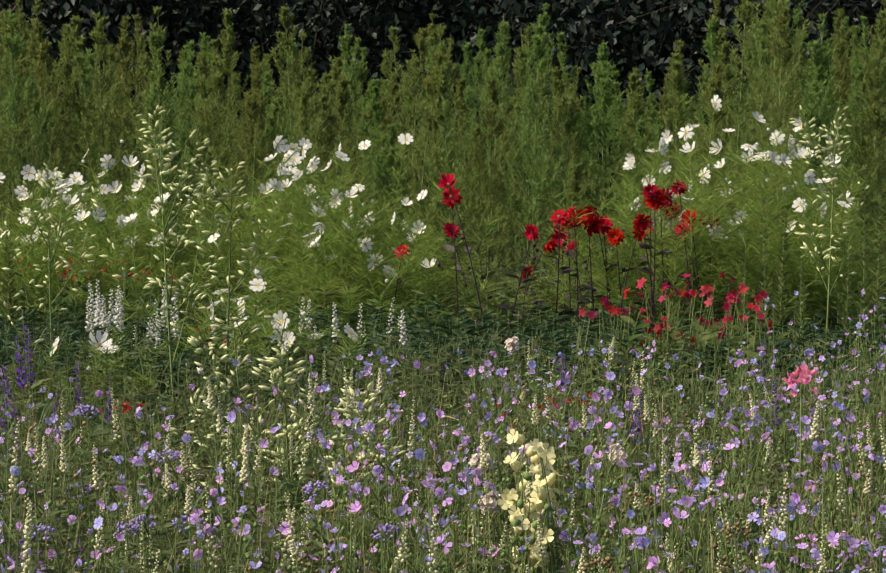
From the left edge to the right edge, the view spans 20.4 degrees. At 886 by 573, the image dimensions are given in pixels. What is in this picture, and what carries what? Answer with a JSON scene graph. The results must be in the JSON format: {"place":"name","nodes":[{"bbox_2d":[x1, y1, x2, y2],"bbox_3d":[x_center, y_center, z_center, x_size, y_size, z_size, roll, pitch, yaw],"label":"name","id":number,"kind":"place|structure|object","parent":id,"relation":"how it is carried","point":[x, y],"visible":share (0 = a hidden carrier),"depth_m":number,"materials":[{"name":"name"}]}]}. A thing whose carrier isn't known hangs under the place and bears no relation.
{"place":"outdoors","nodes":[
{"label":"outdoors","id":0,"kind":"place"},
{"bbox_2d":[15,153,884,301],"bbox_3d":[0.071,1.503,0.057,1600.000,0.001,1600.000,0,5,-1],"label":"ground","id":1,"kind":"structure","parent":0,"point":[508,247],"depth_m":21.61,"materials":[{"name":"soil"}]},
{"bbox_2d":[83,278,411,361],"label":"white flower spikes","id":2,"kind":"object","parent":1,"relation":"on","point":[98,314],"visible":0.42,"depth_m":9.19,"materials":[{"name":"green plant"}]},
{"bbox_2d":[0,0,521,216],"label":"hedge","id":3,"kind":"object","parent":1,"relation":"on","point":[57,36],"visible":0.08,"depth_m":27.24,"materials":[{"name":"green plant"}]},
{"bbox_2d":[37,370,492,542],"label":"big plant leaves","id":4,"kind":"object","parent":1,"relation":"on","point":[40,411],"visible":0.17,"depth_m":7.52,"materials":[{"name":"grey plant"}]},
{"bbox_2d":[89,340,581,483],"bbox_3d":[-0.391,0.512,8.297,1.918,0.597,1.259,0,5,-1],"label":"dark plant mound","id":5,"kind":"object","parent":1,"relation":"on","point":[329,375],"depth_m":8.33,"materials":[{"name":"green plant"}]},
{"bbox_2d":[134,0,574,180],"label":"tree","id":6,"kind":"object","parent":1,"relation":"on","point":[326,42],"depth_m":30.47,"materials":[{"name":"green plant"}]},
{"bbox_2d":[1,257,835,572],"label":"purple flowers","id":7,"kind":"object","parent":1,"relation":"on","point":[511,345],"visible":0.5,"depth_m":5.85,"materials":[{"name":"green plant"}]},
{"bbox_2d":[0,310,852,572],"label":"purple flower spikes","id":8,"kind":"object","parent":1,"relation":"on","point":[27,361],"visible":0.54,"depth_m":7.03,"materials":[{"name":"purple plant"}]},
{"bbox_2d":[0,105,868,565],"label":"grass","id":9,"kind":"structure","parent":1,"relation":"on","point":[272,361],"depth_m":7.57,"materials":[{"name":"green plant"}]},
{"bbox_2d":[0,0,885,309],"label":"artemisia spires","id":10,"kind":"object","parent":1,"relation":"on","point":[782,68],"visible":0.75,"depth_m":12.62,"materials":[{"name":"green plant"}]},
{"bbox_2d":[0,356,885,572],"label":"dry plant stalks","id":11,"kind":"object","parent":1,"relation":"on","point":[713,546],"visible":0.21,"depth_m":5.43,"materials":[{"name":"plant"}]},
{"bbox_2d":[0,89,885,439],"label":"white cosmos flowers","id":12,"kind":"object","parent":1,"relation":"on","point":[318,247],"visible":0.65,"depth_m":10.39,"materials":[{"name":"green plant"}]},
{"bbox_2d":[0,297,885,572],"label":"plant","id":13,"kind":"object","parent":1,"relation":"on","point":[95,430],"visible":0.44,"depth_m":6.53,"materials":[{"name":"green plant"}]},
{"bbox_2d":[0,289,885,572],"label":"purple flowers","id":14,"kind":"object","parent":1,"relation":"on","point":[588,483],"depth_m":5.22,"materials":[{"name":"purple plant"}]},
{"bbox_2d":[0,299,885,444],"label":"plant","id":15,"kind":"object","parent":1,"relation":"on","point":[538,328],"visible":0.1,"depth_m":9.10,"materials":[{"name":"green plant"}]},
{"bbox_2d":[0,0,885,215],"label":"understorey shrub","id":16,"kind":"object","parent":1,"relation":"on","point":[261,33],"visible":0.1,"depth_m":27.08,"materials":[{"name":"green plant"}]},
{"bbox_2d":[0,252,885,354],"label":"plant","id":17,"kind":"object","parent":1,"relation":"on","point":[507,289],"visible":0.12,"depth_m":10.21,"materials":[{"name":"green plant"}]},
{"bbox_2d":[0,171,885,361],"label":"green plant spires","id":18,"kind":"object","parent":1,"relation":"on","point":[8,275],"visible":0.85,"depth_m":9.46,"materials":[{"name":"green plant"}]},
{"bbox_2d":[4,337,885,572],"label":"pale flower spikes","id":19,"kind":"object","parent":1,"relation":"on","point":[290,539],"visible":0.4,"depth_m":5.17,"materials":[{"name":"green plant"}]},
{"bbox_2d":[167,0,885,207],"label":"hedge","id":20,"kind":"object","parent":1,"relation":"on","point":[582,18],"visible":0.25,"depth_m":26.69,"materials":[{"name":"green plant"}]},
{"bbox_2d":[492,429,567,572],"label":"snapdragon","id":21,"kind":"object","parent":1,"relation":"on","point":[543,455],"visible":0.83,"depth_m":4.76,"materials":[{"name":"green plant"}]},
{"bbox_2d":[382,173,771,349],"bbox_3d":[0.542,0.085,10.191,1.524,1.133,0.976,-1,5,-12],"label":"red dahlia","id":22,"kind":"object","parent":1,"relation":"on","point":[656,197],"visible":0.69,"depth_m":10.06,"materials":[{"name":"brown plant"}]},
{"bbox_2d":[562,271,800,428],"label":"red flowers","id":23,"kind":"object","parent":1,"relation":"on","point":[669,336],"visible":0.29,"depth_m":8.57,"materials":[{"name":"red plant"}]},
{"bbox_2d":[684,0,880,194],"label":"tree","id":24,"kind":"object","parent":1,"relation":"on","point":[831,28],"visible":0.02,"depth_m":27.66,"materials":[{"name":"green plant"}]}
]}

